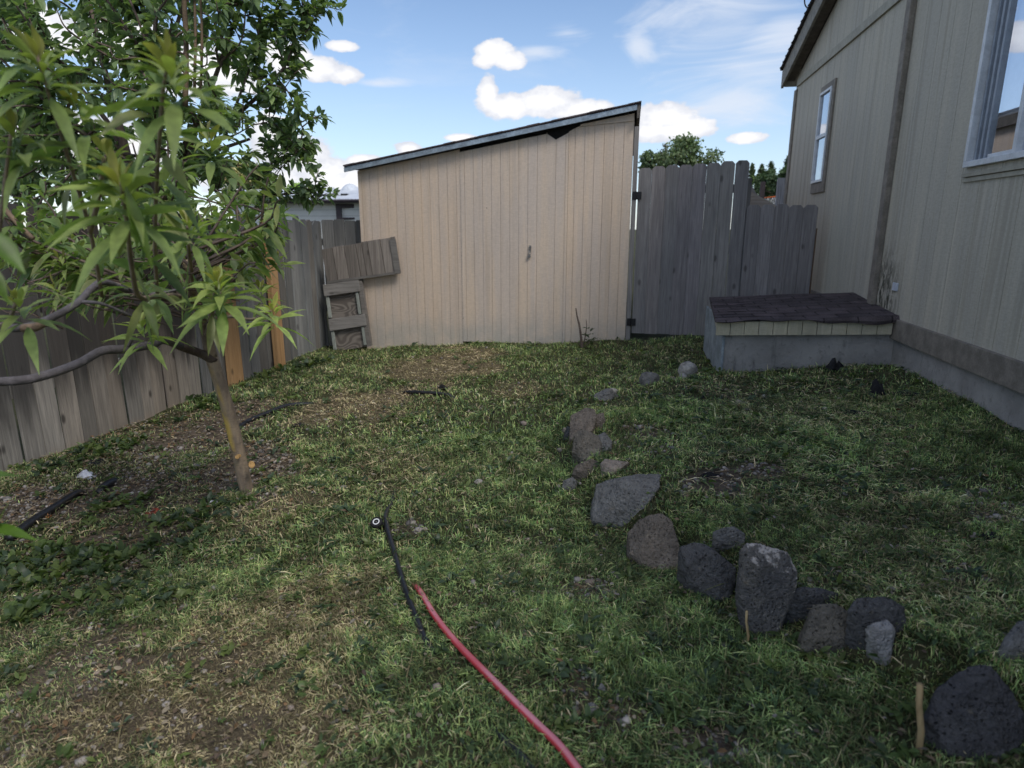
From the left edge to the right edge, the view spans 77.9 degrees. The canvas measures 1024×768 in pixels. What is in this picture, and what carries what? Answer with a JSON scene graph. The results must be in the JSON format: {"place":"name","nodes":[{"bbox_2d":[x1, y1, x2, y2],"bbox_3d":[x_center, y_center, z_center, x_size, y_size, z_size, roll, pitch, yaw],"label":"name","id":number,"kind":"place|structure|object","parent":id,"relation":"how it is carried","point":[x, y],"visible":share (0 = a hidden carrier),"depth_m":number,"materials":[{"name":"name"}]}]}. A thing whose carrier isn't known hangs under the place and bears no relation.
{"place":"outdoors","nodes":[
{"label":"outdoors","id":0,"kind":"place"},
{"bbox_2d":[0,0,810,229],"label":"sky","id":1,"kind":"structure","parent":0,"point":[398,76],"materials":[{"name":"blue"}]},
{"bbox_2d":[0,230,1023,767],"bbox_3d":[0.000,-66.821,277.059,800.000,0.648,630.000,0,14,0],"label":"ground","id":2,"kind":"structure","parent":0,"point":[276,682],"depth_m":2.40,"materials":[{"name":"green plant"}]},
{"bbox_2d":[0,149,46,311],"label":"broadleaf tree","id":3,"kind":"object","parent":2,"relation":"on","point":[40,308],"visible":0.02,"depth_m":11.53,"materials":[{"name":"green plant"}]},
{"bbox_2d":[4,489,85,540],"bbox_3d":[-2.382,0.672,3.276,0.054,0.100,0.624,-1,14,-5],"label":"irrigation pipe","id":4,"kind":"object","parent":2,"relation":"on","point":[30,522],"visible":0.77,"depth_m":3.21,"materials":[{"name":"black plastic"}]},
{"bbox_2d":[76,470,96,479],"bbox_3d":[-2.584,0.541,3.838,0.136,0.043,0.095,0,14,0],"label":"paper scrap","id":5,"kind":"object","parent":2,"relation":"on","point":[83,474],"visible":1,"depth_m":3.82,"materials":[{"name":"white paper"}]},
{"bbox_2d":[84,458,105,464],"bbox_3d":[-2.672,0.495,4.054,0.165,0.018,0.102,0,14,0],"label":"felt scrap","id":6,"kind":"object","parent":2,"relation":"on","point":[95,462],"visible":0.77,"depth_m":4.04,"materials":[{"name":"black fabric"}]},
{"bbox_2d":[95,477,116,493],"bbox_3d":[-2.304,0.586,3.602,0.049,0.072,0.157,2,14,9],"label":"irrigation pipe","id":7,"kind":"object","parent":2,"relation":"on","point":[110,482],"visible":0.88,"depth_m":3.58,"materials":[{"name":"black plastic"}]},
{"bbox_2d":[145,508,164,514],"bbox_3d":[-1.839,0.651,3.255,0.088,0.026,0.059,0,14,0],"label":"wood chip","id":8,"kind":"object","parent":2,"relation":"on","point":[154,511],"visible":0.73,"depth_m":3.25,"materials":[{"name":"brown wood"}]},
{"bbox_2d":[0,23,312,540],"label":"peach tree","id":9,"kind":"object","parent":2,"relation":"on","point":[107,270],"visible":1,"depth_m":1.82,"materials":[{"name":"green plant"}]},
{"bbox_2d":[0,203,326,471],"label":"wood fence","id":10,"kind":"object","parent":2,"relation":"on","point":[90,398],"visible":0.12,"depth_m":4.84,"materials":[{"name":"grey wood"}]},
{"bbox_2d":[0,0,346,403],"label":"plum tree","id":11,"kind":"object","parent":2,"relation":"on","point":[112,25],"visible":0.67,"depth_m":4.53,"materials":[{"name":"green plant"}]},
{"bbox_2d":[217,160,260,204],"bbox_3d":[-9.761,-6.175,23.204,1.938,3.965,1.995,0,14,0],"label":"blossoming tree","id":12,"kind":"object","parent":2,"relation":"on","point":[239,175],"visible":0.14,"depth_m":22.54,"materials":[{"name":"green plant"}]},
{"bbox_2d":[226,402,313,437],"bbox_3d":[-1.872,0.259,4.861,0.160,0.100,0.889,7,15,25],"label":"irrigation pipe","id":13,"kind":"object","parent":2,"relation":"on","point":[255,417],"visible":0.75,"depth_m":4.91,"materials":[{"name":"black plastic"}]},
{"bbox_2d":[286,182,299,188],"bbox_3d":[-7.470,-5.499,22.350,0.952,3.096,0.934,0,14,0],"label":"shrub","id":14,"kind":"object","parent":2,"relation":"on","point":[295,184],"visible":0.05,"depth_m":21.90,"materials":[{"name":"green plant"}]},
{"bbox_2d":[230,184,359,284],"bbox_3d":[-3.902,-4.049,17.898,12.405,3.120,4.331,3,14,12],"label":"mobile home","id":15,"kind":"object","parent":2,"relation":"on","point":[346,204],"visible":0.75,"depth_m":16.16,"materials":[{"name":"grey metal"}]},
{"bbox_2d":[335,204,354,219],"bbox_3d":[-4.027,-4.407,16.227,0.828,0.380,0.520,0,14,0],"label":"window","id":16,"kind":"structure","parent":15,"relation":"in","point":[339,207],"depth_m":15.97,"materials":[{"name":"black glass"}]},
{"bbox_2d":[311,219,366,346],"bbox_3d":[-2.005,-1.183,7.736,0.880,1.605,0.064,2,14,10],"label":"end fence","id":17,"kind":"object","parent":2,"relation":"on","point":[337,232],"visible":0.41,"depth_m":7.58,"materials":[{"name":"grey wood"}]},
{"bbox_2d":[323,280,372,349],"bbox_3d":[-1.954,-0.812,7.544,0.621,0.849,0.184,2,14,10],"label":"ladder frame","id":18,"kind":"object","parent":2,"relation":"on","point":[349,326],"visible":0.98,"depth_m":7.54,"materials":[{"name":"grey wood"}]},
{"bbox_2d":[322,237,400,283],"bbox_3d":[-1.767,-1.445,7.412,0.979,0.549,0.043,2,14,10],"label":"plank panel","id":19,"kind":"object","parent":18,"relation":"on","point":[342,263],"visible":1,"depth_m":7.41,"materials":[{"name":"grey wood"}]},
{"bbox_2d":[383,491,434,654],"bbox_3d":[-0.468,0.702,2.654,0.100,0.079,1.382,-4,14,-15],"label":"drip hose","id":20,"kind":"object","parent":2,"relation":"on","point":[419,626],"visible":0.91,"depth_m":2.39,"materials":[{"name":"black rubber"}]},
{"bbox_2d":[370,517,383,529],"bbox_3d":[-0.598,0.627,2.851,0.076,0.054,0.060,0,14,0],"label":"round cap","id":21,"kind":"object","parent":20,"relation":"attached to","point":[376,523],"visible":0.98,"depth_m":2.84,"materials":[{"name":"black plastic"}]},
{"bbox_2d":[398,390,455,398],"bbox_3d":[-0.720,0.094,5.248,0.623,0.095,0.069,9,16,31],"label":"irrigation pipe","id":22,"kind":"object","parent":2,"relation":"on","point":[424,392],"visible":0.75,"depth_m":5.21,"materials":[{"name":"black plastic"}]},
{"bbox_2d":[437,384,448,389],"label":"felt scrap","id":23,"kind":"object","parent":2,"relation":"on","point":[442,386],"visible":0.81,"depth_m":5.40,"materials":[{"name":"black fabric"}]},
{"bbox_2d":[343,101,641,348],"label":"shed","id":24,"kind":"structure","parent":2,"relation":"on","point":[518,234],"depth_m":7.11,"materials":[{"name":"beige wood"}]},
{"bbox_2d":[460,133,568,343],"bbox_3d":[0.012,-1.591,7.089,1.198,2.295,0.069,2,14,10],"label":"door","id":25,"kind":"structure","parent":24,"relation":"in","point":[514,194],"depth_m":7.09,"materials":[{"name":"beige wood"}]},
{"bbox_2d":[627,160,749,334],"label":"gate","id":26,"kind":"structure","parent":24,"relation":"attached to","point":[676,301],"depth_m":6.77,"materials":[{"name":"grey wood"}]},
{"bbox_2d":[412,582,581,767],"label":"garden hose","id":27,"kind":"object","parent":2,"relation":"on","point":[554,740],"visible":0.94,"depth_m":1.79,"materials":[{"name":"red rubber"}]},
{"bbox_2d":[0,337,1023,767],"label":"weeds","id":28,"kind":"object","parent":2,"relation":"on","point":[20,609],"visible":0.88,"depth_m":2.50,"materials":[{"name":"green plant"}]},
{"bbox_2d":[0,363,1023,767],"bbox_3d":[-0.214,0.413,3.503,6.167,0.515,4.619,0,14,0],"label":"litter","id":29,"kind":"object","parent":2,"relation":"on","point":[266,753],"visible":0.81,"depth_m":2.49,"materials":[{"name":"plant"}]},
{"bbox_2d":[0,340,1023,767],"bbox_3d":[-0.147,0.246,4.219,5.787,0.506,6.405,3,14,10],"label":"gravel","id":30,"kind":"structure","parent":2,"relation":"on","point":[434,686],"depth_m":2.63,"materials":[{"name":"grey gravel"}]},
{"bbox_2d":[0,342,1023,767],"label":"straw","id":31,"kind":"object","parent":2,"relation":"on","point":[388,562],"visible":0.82,"depth_m":2.39,"materials":[{"name":"beige plant"}]},
{"bbox_2d":[489,722,536,767],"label":"drip hose","id":32,"kind":"object","parent":2,"relation":"on","point":[525,756],"visible":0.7,"depth_m":1.60,"materials":[{"name":"black rubber"}]},
{"bbox_2d":[563,426,569,439],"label":"rock","id":33,"kind":"object","parent":2,"relation":"on","point":[567,431],"visible":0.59,"depth_m":3.74,"materials":[{"name":"grey stone"}]},
{"bbox_2d":[561,477,576,491],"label":"rock","id":34,"kind":"object","parent":2,"relation":"on","point":[569,483],"visible":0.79,"depth_m":3.18,"materials":[{"name":"grey stone"}]},
{"bbox_2d":[569,408,596,441],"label":"rock","id":35,"kind":"object","parent":2,"relation":"on","point":[585,419],"visible":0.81,"depth_m":3.66,"materials":[{"name":"stone"}]},
{"bbox_2d":[572,459,599,480],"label":"rock","id":36,"kind":"object","parent":2,"relation":"on","point":[580,470],"visible":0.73,"depth_m":3.23,"materials":[{"name":"grey stone"}]},
{"bbox_2d":[572,429,601,463],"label":"rock","id":37,"kind":"object","parent":2,"relation":"on","point":[585,442],"visible":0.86,"depth_m":3.37,"materials":[{"name":"stone"}]},
{"bbox_2d":[574,308,599,347],"bbox_3d":[0.808,-0.585,6.748,0.262,0.437,0.179,-3,14,-11],"label":"dead sapling","id":38,"kind":"object","parent":2,"relation":"on","point":[581,344],"visible":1,"depth_m":6.79,"materials":[{"name":"brown plant"}]},
{"bbox_2d":[588,702,597,714],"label":"rock","id":39,"kind":"object","parent":2,"relation":"on","point":[592,705],"visible":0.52,"depth_m":1.71,"materials":[{"name":"grey stone"}]},
{"bbox_2d":[596,413,604,428],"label":"rock","id":40,"kind":"object","parent":2,"relation":"on","point":[600,422],"visible":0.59,"depth_m":3.71,"materials":[{"name":"stone"}]},
{"bbox_2d":[597,683,607,693],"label":"rock","id":41,"kind":"object","parent":2,"relation":"on","point":[601,686],"visible":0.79,"depth_m":1.77,"materials":[{"name":"grey stone"}]},
{"bbox_2d":[598,432,612,451],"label":"rock","id":42,"kind":"object","parent":2,"relation":"on","point":[606,440],"visible":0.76,"depth_m":3.38,"materials":[{"name":"grey stone"}]},
{"bbox_2d":[594,388,618,401],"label":"rock","id":43,"kind":"object","parent":2,"relation":"on","point":[606,394],"visible":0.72,"depth_m":4.29,"materials":[{"name":"grey stone"}]},
{"bbox_2d":[600,459,628,477],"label":"rock","id":44,"kind":"object","parent":2,"relation":"on","point":[609,466],"visible":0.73,"depth_m":3.10,"materials":[{"name":"stone"}]},
{"bbox_2d":[590,474,660,527],"bbox_3d":[0.520,0.543,2.928,0.332,0.275,0.331,0,14,0],"label":"rock","id":45,"kind":"object","parent":2,"relation":"on","point":[617,501],"visible":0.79,"depth_m":2.82,"materials":[{"name":"grey stone"}]},
{"bbox_2d":[638,149,657,172],"bbox_3d":[4.119,-5.387,19.310,0.775,3.347,0.835,0,14,0],"label":"broadleaf tree","id":46,"kind":"object","parent":2,"relation":"on","point":[645,158],"visible":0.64,"depth_m":18.84,"materials":[{"name":"green plant"}]},
{"bbox_2d":[639,372,659,385],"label":"rock","id":47,"kind":"object","parent":2,"relation":"on","point":[648,377],"visible":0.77,"depth_m":4.65,"materials":[{"name":"grey stone"}]},
{"bbox_2d":[626,513,679,570],"bbox_3d":[0.551,0.634,2.502,0.196,0.253,0.223,0,14,0],"label":"rock","id":48,"kind":"object","parent":2,"relation":"on","point":[652,540],"visible":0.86,"depth_m":2.44,"materials":[{"name":"grey stone"}]},
{"bbox_2d":[659,142,668,230],"bbox_3d":[4.720,-5.750,20.166,0.487,3.691,0.576,-10,17,-35],"label":"sparse tree","id":49,"kind":"object","parent":2,"relation":"on","point":[665,166],"visible":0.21,"depth_m":19.81,"materials":[{"name":"green plant"}]},
{"bbox_2d":[650,131,724,174],"bbox_3d":[5.031,-5.348,18.418,2.023,3.698,2.095,0,14,0],"label":"broadleaf tree","id":50,"kind":"object","parent":2,"relation":"on","point":[684,146],"visible":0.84,"depth_m":17.64,"materials":[{"name":"green plant"}]},
{"bbox_2d":[678,361,697,376],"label":"rock","id":51,"kind":"object","parent":2,"relation":"on","point":[687,367],"visible":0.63,"depth_m":4.98,"materials":[{"name":"white stone"}]},
{"bbox_2d":[677,542,735,601],"bbox_3d":[0.692,0.683,2.259,0.202,0.250,0.128,5,15,19],"label":"rock","id":52,"kind":"object","parent":2,"relation":"on","point":[701,567],"visible":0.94,"depth_m":2.20,"materials":[{"name":"grey stone"}]},
{"bbox_2d":[700,471,720,477],"bbox_3d":[0.922,0.418,2.943,0.092,0.024,0.058,0,14,0],"label":"felt scrap","id":53,"kind":"object","parent":2,"relation":"on","point":[709,473],"visible":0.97,"depth_m":2.93,"materials":[{"name":"black fabric"}]},
{"bbox_2d":[712,526,744,552],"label":"rock","id":54,"kind":"object","parent":2,"relation":"on","point":[722,538],"visible":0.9,"depth_m":2.34,"materials":[{"name":"grey stone"}]},
{"bbox_2d":[745,610,749,647],"bbox_3d":[0.727,0.782,1.964,0.022,0.177,0.008,0,14,0],"label":"stake","id":55,"kind":"object","parent":2,"relation":"on","point":[746,623],"visible":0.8,"depth_m":1.95,"materials":[{"name":"brown wood"}]},
{"bbox_2d":[746,178,751,208],"bbox_3d":[3.067,-1.777,8.429,0.090,1.845,0.020,2,14,10],"label":"fence board","id":56,"kind":"object","parent":2,"relation":"on","point":[749,192],"visible":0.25,"depth_m":8.24,"materials":[{"name":"grey wood"}]},
{"bbox_2d":[749,162,755,180],"bbox_3d":[14.435,-10.909,38.546,0.690,4.892,0.566,-11,17,-37],"label":"conifer","id":57,"kind":"object","parent":2,"relation":"on","point":[752,170],"visible":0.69,"depth_m":37.93,"materials":[{"name":"green plant"}]},
{"bbox_2d":[756,164,764,176],"bbox_3d":[14.962,-10.883,38.555,0.733,4.885,0.704,0,14,0],"label":"conifer","id":58,"kind":"object","parent":2,"relation":"on","point":[759,170],"visible":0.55,"depth_m":37.95,"materials":[{"name":"green plant"}]},
{"bbox_2d":[750,173,770,195],"bbox_3d":[11.017,-7.807,28.964,1.764,3.493,1.996,0,14,0],"label":"shrub","id":59,"kind":"object","parent":2,"relation":"on","point":[752,177],"visible":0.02,"depth_m":28.57,"materials":[{"name":"green plant"}]},
{"bbox_2d":[759,181,765,197],"bbox_3d":[3.868,-2.205,9.977,0.071,1.878,0.030,2,14,10],"label":"fence post","id":60,"kind":"object","parent":2,"relation":"on","point":[762,189],"visible":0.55,"depth_m":9.77,"materials":[{"name":"wood"}]},
{"bbox_2d":[752,165,777,202],"bbox_3d":[10.614,-7.103,25.929,1.619,3.548,1.467,-5,15,-21],"label":"shrub","id":61,"kind":"object","parent":2,"relation":"on","point":[762,177],"visible":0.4,"depth_m":25.70,"materials":[{"name":"green plant"}]},
{"bbox_2d":[735,543,797,637],"bbox_3d":[0.806,0.678,2.031,0.192,0.379,0.105,0,14,0],"label":"rock","id":62,"kind":"object","parent":2,"relation":"on","point":[766,582],"visible":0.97,"depth_m":1.98,"materials":[{"name":"grey stone"}]},
{"bbox_2d":[766,161,774,171],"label":"conifer","id":63,"kind":"object","parent":2,"relation":"on","point":[770,165],"visible":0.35,"depth_m":37.90,"materials":[{"name":"green plant"}]},
{"bbox_2d":[766,165,786,195],"bbox_3d":[10.299,-6.595,24.157,1.135,3.370,1.117,-10,17,-34],"label":"tree","id":64,"kind":"object","parent":2,"relation":"on","point":[781,174],"visible":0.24,"depth_m":23.87,"materials":[{"name":"green plant"}]},
{"bbox_2d":[738,204,817,295],"bbox_3d":[2.797,-1.068,6.769,0.735,1.643,0.113,2,14,10],"label":"fence","id":65,"kind":"object","parent":2,"relation":"on","point":[768,229],"visible":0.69,"depth_m":6.63,"materials":[{"name":"grey wood"}]},
{"bbox_2d":[750,192,775,206],"bbox_3d":[3.478,-2.378,8.580,0.887,0.546,0.040,0,14,0],"label":"leaning plank","id":66,"kind":"object","parent":65,"relation":"attached to","point":[758,200],"visible":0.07,"depth_m":8.54,"materials":[{"name":"wood"}]},
{"bbox_2d":[775,178,785,205],"bbox_3d":[3.845,-2.012,9.200,0.151,1.874,0.030,2,14,10],"label":"fence post","id":67,"kind":"object","parent":2,"relation":"on","point":[780,189],"visible":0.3,"depth_m":9.01,"materials":[{"name":"grey wood"}]},
{"bbox_2d":[703,292,899,372],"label":"shingled platform","id":68,"kind":"structure","parent":2,"relation":"on","point":[749,333],"depth_m":5.04,"materials":[{"name":"concrete"}]},
{"bbox_2d":[783,587,837,622],"bbox_3d":[0.957,0.722,2.054,0.187,0.179,0.102,0,14,0],"label":"rock","id":69,"kind":"object","parent":2,"relation":"on","point":[804,600],"visible":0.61,"depth_m":2.00,"materials":[{"name":"grey stone"}]},
{"bbox_2d":[796,603,847,656],"bbox_3d":[0.957,0.771,1.944,0.176,0.226,0.106,0,14,0],"label":"rock","id":70,"kind":"object","parent":2,"relation":"on","point":[824,625],"visible":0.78,"depth_m":1.90,"materials":[{"name":"grey stone"}]},
{"bbox_2d":[823,358,843,371],"bbox_3d":[2.399,-0.152,4.712,0.137,0.099,0.120,4,14,15],"label":"felt scrap","id":71,"kind":"object","parent":2,"relation":"on","point":[833,364],"visible":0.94,"depth_m":4.69,"materials":[{"name":"black fabric"}]},
{"bbox_2d":[843,410,872,415],"bbox_3d":[2.045,0.165,3.742,0.164,0.018,0.110,5,15,20],"label":"felt scrap","id":72,"kind":"object","parent":2,"relation":"on","point":[851,412],"visible":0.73,"depth_m":3.73,"materials":[{"name":"black fabric"}]},
{"bbox_2d":[845,596,905,649],"bbox_3d":[1.069,0.722,1.875,0.188,0.217,0.097,0,14,0],"label":"rock","id":73,"kind":"object","parent":2,"relation":"on","point":[863,613],"visible":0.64,"depth_m":1.83,"materials":[{"name":"grey stone"}]},
{"bbox_2d":[866,379,886,395],"bbox_3d":[2.351,0.015,4.065,0.110,0.103,0.133,0,14,0],"label":"felt scrap","id":74,"kind":"object","parent":2,"relation":"on","point":[876,387],"visible":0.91,"depth_m":4.04,"materials":[{"name":"black fabric"}]},
{"bbox_2d":[865,620,895,665],"bbox_3d":[1.054,0.769,1.823,0.076,0.190,0.052,0,14,0],"label":"rock","id":75,"kind":"object","parent":2,"relation":"on","point":[879,638],"visible":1,"depth_m":1.80,"materials":[{"name":"grey stone"}]},
{"bbox_2d":[780,0,1023,429],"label":"house","id":76,"kind":"structure","parent":2,"relation":"on","point":[905,169],"depth_m":4.45,"materials":[{"name":"beige wood"}]},
{"bbox_2d":[810,78,836,193],"bbox_3d":[3.403,-2.659,6.879,0.102,1.120,0.635,2,14,10],"label":"window","id":77,"kind":"structure","parent":76,"relation":"in","point":[825,110],"depth_m":6.84,"materials":[{"name":"white plastic"}]},
{"bbox_2d":[961,0,1023,182],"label":"window","id":78,"kind":"structure","parent":76,"relation":"in","point":[996,124],"depth_m":3.61,"materials":[{"name":"white plastic"}]},
{"bbox_2d":[888,390,923,396],"bbox_3d":[2.521,0.057,4.027,0.239,0.021,0.153,0,14,0],"label":"felt scrap","id":79,"kind":"object","parent":2,"relation":"on","point":[906,393],"visible":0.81,"depth_m":4.01,"materials":[{"name":"fabric"}]},
{"bbox_2d":[915,682,924,755],"bbox_3d":[0.979,0.829,1.527,0.045,0.249,0.015,0,14,0],"label":"stake","id":80,"kind":"object","parent":2,"relation":"on","point":[920,718],"visible":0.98,"depth_m":1.51,"materials":[{"name":"beige wood"}]},
{"bbox_2d":[923,665,1023,759],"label":"rock","id":81,"kind":"object","parent":2,"relation":"on","point":[972,711],"visible":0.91,"depth_m":1.51,"materials":[{"name":"grey stone"}]},
{"bbox_2d":[979,531,1002,539],"bbox_3d":[1.691,0.532,2.239,0.083,0.021,0.048,0,14,0],"label":"felt scrap","id":82,"kind":"object","parent":2,"relation":"on","point":[990,534],"visible":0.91,"depth_m":2.23,"materials":[{"name":"black fabric"}]},
{"bbox_2d":[995,621,1023,661],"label":"rock","id":83,"kind":"object","parent":2,"relation":"on","point":[1012,644],"visible":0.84,"depth_m":1.66,"materials":[{"name":"grey stone"}]},
{"bbox_2d":[764,196,775,203],"bbox_3d":[6.714,-3.971,16.705,0.477,1.886,0.822,3,14,10],"label":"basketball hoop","id":84,"kind":"object","parent":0,"point":[773,198],"visible":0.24,"depth_m":16.23,"materials":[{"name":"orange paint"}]}
]}

